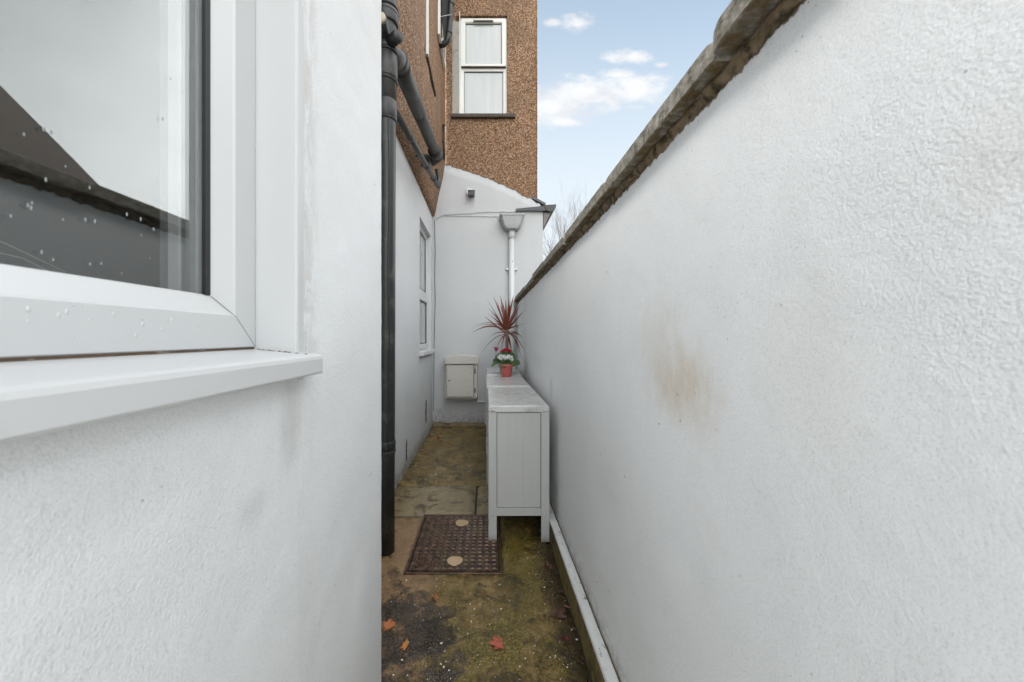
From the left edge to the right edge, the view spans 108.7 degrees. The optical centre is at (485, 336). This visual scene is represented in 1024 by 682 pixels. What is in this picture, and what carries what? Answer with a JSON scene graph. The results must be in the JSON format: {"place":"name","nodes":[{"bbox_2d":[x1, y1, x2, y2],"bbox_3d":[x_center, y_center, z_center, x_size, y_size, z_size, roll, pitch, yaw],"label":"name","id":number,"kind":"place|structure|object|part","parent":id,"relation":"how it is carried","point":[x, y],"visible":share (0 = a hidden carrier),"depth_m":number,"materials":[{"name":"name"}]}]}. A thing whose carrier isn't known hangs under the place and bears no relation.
{"place":"outdoors","nodes":[
{"label":"outdoors","id":0,"kind":"place"},
{"bbox_2d":[381,426,591,681],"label":"paving","id":1,"kind":"structure","parent":0,"point":[520,586],"depth_m":1.67,"materials":[{"name":"concrete"}]},
{"bbox_2d":[381,619,395,630],"bbox_3d":[-0.403,1.179,1.504,0.064,0.015,0.064,0,0,10],"label":"fallen leaf","id":2,"kind":"object","parent":1,"relation":"on","point":[388,625],"visible":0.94,"depth_m":1.51,"materials":[{"name":"orange plant"}]},
{"bbox_2d":[400,640,408,649],"bbox_3d":[-0.312,1.175,1.396,0.023,0.017,0.058,0,0,15],"label":"fallen leaf","id":3,"kind":"object","parent":1,"relation":"on","point":[404,645],"visible":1,"depth_m":1.40,"materials":[{"name":"orange plant"}]},
{"bbox_2d":[381,584,488,681],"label":"gravel","id":4,"kind":"structure","parent":1,"relation":"on","point":[393,643],"depth_m":1.44,"materials":[{"name":"black gravel"}]},
{"bbox_2d":[403,514,502,574],"bbox_3d":[-0.163,1.193,2.142,0.502,0.034,0.613,0,0,0],"label":"drain cover","id":5,"kind":"object","parent":1,"relation":"on","point":[441,541],"visible":0.91,"depth_m":2.05,"materials":[{"name":"metal"}]},
{"bbox_2d":[389,447,577,679],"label":"paint flakes","id":6,"kind":"object","parent":1,"relation":"on","point":[479,604],"visible":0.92,"depth_m":1.53,"materials":[{"name":"white paint"}]},
{"bbox_2d":[383,432,589,680],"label":"moss","id":7,"kind":"object","parent":1,"relation":"on","point":[565,619],"visible":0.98,"depth_m":1.65,"materials":[{"name":"green plant"}]},
{"bbox_2d":[489,636,508,648],"bbox_3d":[0.048,1.181,1.416,0.072,0.007,0.070,0,0,24],"label":"fallen leaf","id":8,"kind":"object","parent":1,"relation":"on","point":[497,642],"visible":1,"depth_m":1.42,"materials":[{"name":"red plant"}]},
{"bbox_2d":[487,368,521,375],"bbox_3d":[0.182,0.785,4.140,0.370,0.809,0.806,0,0,0],"label":"storage cabinet","id":9,"kind":"object","parent":1,"relation":"on","point":[493,371],"visible":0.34,"depth_m":4.05,"materials":[{"name":"paint"}]},
{"bbox_2d":[472,295,522,360],"bbox_3d":[0.125,-0.042,3.954,0.566,0.844,0.238,0,0,0],"label":"cordyline plant","id":10,"kind":"object","parent":9,"relation":"on","point":[507,322],"visible":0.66,"depth_m":3.96,"materials":[{"name":"red plant"}]},
{"bbox_2d":[485,375,530,485],"bbox_3d":[0.176,0.789,3.331,0.370,0.802,0.805,0,0,0],"label":"storage cabinet","id":11,"kind":"object","parent":1,"relation":"on","point":[501,381],"visible":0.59,"depth_m":3.13,"materials":[{"name":"paint"}]},
{"bbox_3d":[0.006,0.728,3.158,0.028,0.590,0.347,0,0,0],"label":"door","id":12,"kind":"part","parent":11,"relation":"part of","materials":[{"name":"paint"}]},
{"bbox_2d":[497,354,513,376],"bbox_3d":[0.195,0.277,3.589,0.169,0.222,0.169,0,0,0],"label":"flower pot","id":13,"kind":"object","parent":11,"relation":"on","point":[506,368],"visible":1,"depth_m":3.55,"materials":[{"name":"pink plastic"}]},
{"bbox_2d":[491,347,519,371],"bbox_3d":[0.208,0.241,3.808,0.306,0.278,0.296,0,0,0],"label":"flowering plant","id":14,"kind":"object","parent":13,"relation":"in","point":[496,360],"visible":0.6,"depth_m":3.76,"materials":[{"name":"plant"}]},
{"bbox_2d":[486,387,549,541],"bbox_3d":[0.186,0.794,2.525,0.370,0.792,0.806,0,0,0],"label":"storage cabinet","id":15,"kind":"object","parent":1,"relation":"on","point":[518,451],"visible":1,"depth_m":2.14,"materials":[{"name":"paint"}]},
{"bbox_2d":[551,608,565,619],"bbox_3d":[0.310,1.179,1.559,0.066,0.013,0.074,0,0,0],"label":"fallen leaf","id":16,"kind":"object","parent":1,"relation":"on","point":[560,614],"visible":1,"depth_m":1.56,"materials":[{"name":"brown plant"}]},
{"bbox_2d":[436,0,731,260],"label":"sky","id":17,"kind":"structure","parent":0,"point":[605,68],"materials":[{"name":"blue"}]},
{"label":"ground","id":18,"kind":"structure","parent":0,"visible":0},
{"bbox_2d":[0,0,380,681],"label":"house extension","id":19,"kind":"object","parent":18,"relation":"on","point":[190,390],"visible":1,"depth_m":0.62,"materials":[{"name":"paint"}]},
{"bbox_2d":[0,241,64,271],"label":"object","id":20,"kind":"structure","parent":19,"relation":"on","point":[23,258],"depth_m":0.42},
{"bbox_2d":[0,0,322,442],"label":"window","id":21,"kind":"structure","parent":19,"relation":"in","point":[76,350],"depth_m":0.57,"materials":[{"name":"white plastic"}]},
{"bbox_2d":[395,0,555,488],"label":"pebbledash house","id":22,"kind":"structure","parent":18,"relation":"on","point":[476,81],"depth_m":4.92,"materials":[{"name":"paint"}]},
{"bbox_2d":[381,0,402,556],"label":"soil pipe","id":23,"kind":"object","parent":22,"relation":"attached to","point":[391,37],"visible":0.62,"depth_m":1.99,"materials":[{"name":"black plastic"}]},
{"bbox_2d":[397,108,440,188],"bbox_3d":[-0.587,-1.624,3.160,0.164,0.507,1.928,0,0,0],"label":"waste pipe","id":24,"kind":"object","parent":22,"relation":"attached to","point":[424,159],"visible":0.99,"depth_m":3.02,"materials":[{"name":"grey plastic"}]},
{"bbox_2d":[396,48,442,166],"bbox_3d":[-0.545,-1.697,2.916,0.236,0.372,1.822,0,0,0],"label":"branch pipe","id":25,"kind":"object","parent":22,"relation":"attached to","point":[408,85],"visible":0.73,"depth_m":2.58,"materials":[{"name":"grey plastic"}]},
{"bbox_2d":[419,225,434,355],"bbox_3d":[-0.743,-0.552,4.373,0.143,1.515,0.885,0,0,0],"label":"window","id":26,"kind":"structure","parent":22,"relation":"in","point":[423,351],"depth_m":4.54,"materials":[{"name":"white plastic"}]},
{"bbox_2d":[424,0,435,96],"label":"window","id":27,"kind":"structure","parent":22,"relation":"in","point":[427,1],"depth_m":3.49,"materials":[{"name":"plastic"}]},
{"bbox_2d":[433,220,434,410],"bbox_3d":[-0.689,-0.293,4.910,0.028,2.555,0.007,0,0,0],"label":"corner cable","id":28,"kind":"object","parent":22,"relation":"attached to","point":[434,324],"visible":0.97,"depth_m":4.91,"materials":[{"name":"grey plastic"}]},
{"bbox_2d":[438,0,445,69],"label":"window","id":29,"kind":"structure","parent":22,"relation":"in","point":[440,22],"depth_m":4.35,"materials":[{"name":"plastic"}]},
{"bbox_2d":[442,124,444,159],"bbox_3d":[-0.554,-2.440,4.600,0.092,0.440,0.038,0,0,0],"label":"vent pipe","id":30,"kind":"object","parent":22,"relation":"attached to","point":[443,127],"visible":0.89,"depth_m":4.59,"materials":[{"name":"black plastic"}]},
{"bbox_2d":[439,0,454,51],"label":"rainwater pipe","id":31,"kind":"object","parent":22,"relation":"attached to","point":[448,6],"visible":0.96,"depth_m":4.29,"materials":[{"name":"black plastic"}]},
{"bbox_2d":[445,354,478,399],"bbox_3d":[-0.313,0.521,4.808,0.434,0.575,0.216,0,0,0],"label":"meter box","id":32,"kind":"object","parent":22,"relation":"attached to","point":[461,376],"visible":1,"depth_m":4.72,"materials":[{"name":"plastic"}]},
{"bbox_2d":[447,365,473,396],"bbox_3d":[-0.330,0.564,4.728,0.344,0.414,0.021,0,0,0],"label":"door","id":33,"kind":"structure","parent":32,"relation":"in","point":[460,378],"depth_m":4.72,"materials":[{"name":"plastic"}]},
{"bbox_2d":[466,188,474,197],"bbox_3d":[-0.202,-1.917,4.849,0.117,0.132,0.139,0,0,0],"label":"security light","id":34,"kind":"object","parent":22,"relation":"attached to","point":[470,192],"visible":1,"depth_m":4.79,"materials":[{"name":"white plastic"}]},
{"bbox_2d":[445,215,498,216],"bbox_3d":[-0.178,-1.619,4.910,0.743,0.030,0.011,0,0,0],"label":"wall cable","id":35,"kind":"object","parent":22,"relation":"attached to","point":[471,216],"depth_m":4.91,"materials":[{"name":"white plastic"}]},
{"bbox_2d":[436,211,515,218],"bbox_3d":[-0.105,-1.629,4.910,1.139,0.112,0.011,0,0,0],"label":"wall cable","id":36,"kind":"object","parent":22,"relation":"attached to","point":[476,212],"depth_m":4.91,"materials":[{"name":"grey plastic"}]},
{"bbox_2d":[451,12,514,118],"bbox_3d":[-0.035,-3.668,4.973,0.860,1.445,0.135,0,0,0],"label":"window","id":37,"kind":"structure","parent":22,"relation":"in","point":[479,45],"depth_m":5.00,"materials":[{"name":"plastic"}]},
{"bbox_2d":[499,213,524,367],"bbox_3d":[0.342,-0.214,4.822,0.329,2.768,0.188,0,0,0],"label":"downpipe","id":38,"kind":"object","parent":22,"relation":"attached to","point":[511,223],"visible":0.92,"depth_m":4.82,"materials":[{"name":"grey paint"}]},
{"bbox_2d":[543,176,587,259],"bbox_3d":[3.149,-2.763,14.962,4.106,7.943,4.401,0,0,27],"label":"bare tree","id":39,"kind":"object","parent":18,"relation":"on","point":[564,231],"visible":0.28,"depth_m":14.48,"materials":[{"name":"grey plant"}]},
{"bbox_2d":[514,0,1023,681],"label":"boundary wall","id":40,"kind":"structure","parent":18,"relation":"on","point":[768,300],"depth_m":0.48,"materials":[{"name":"paint"}]}
]}

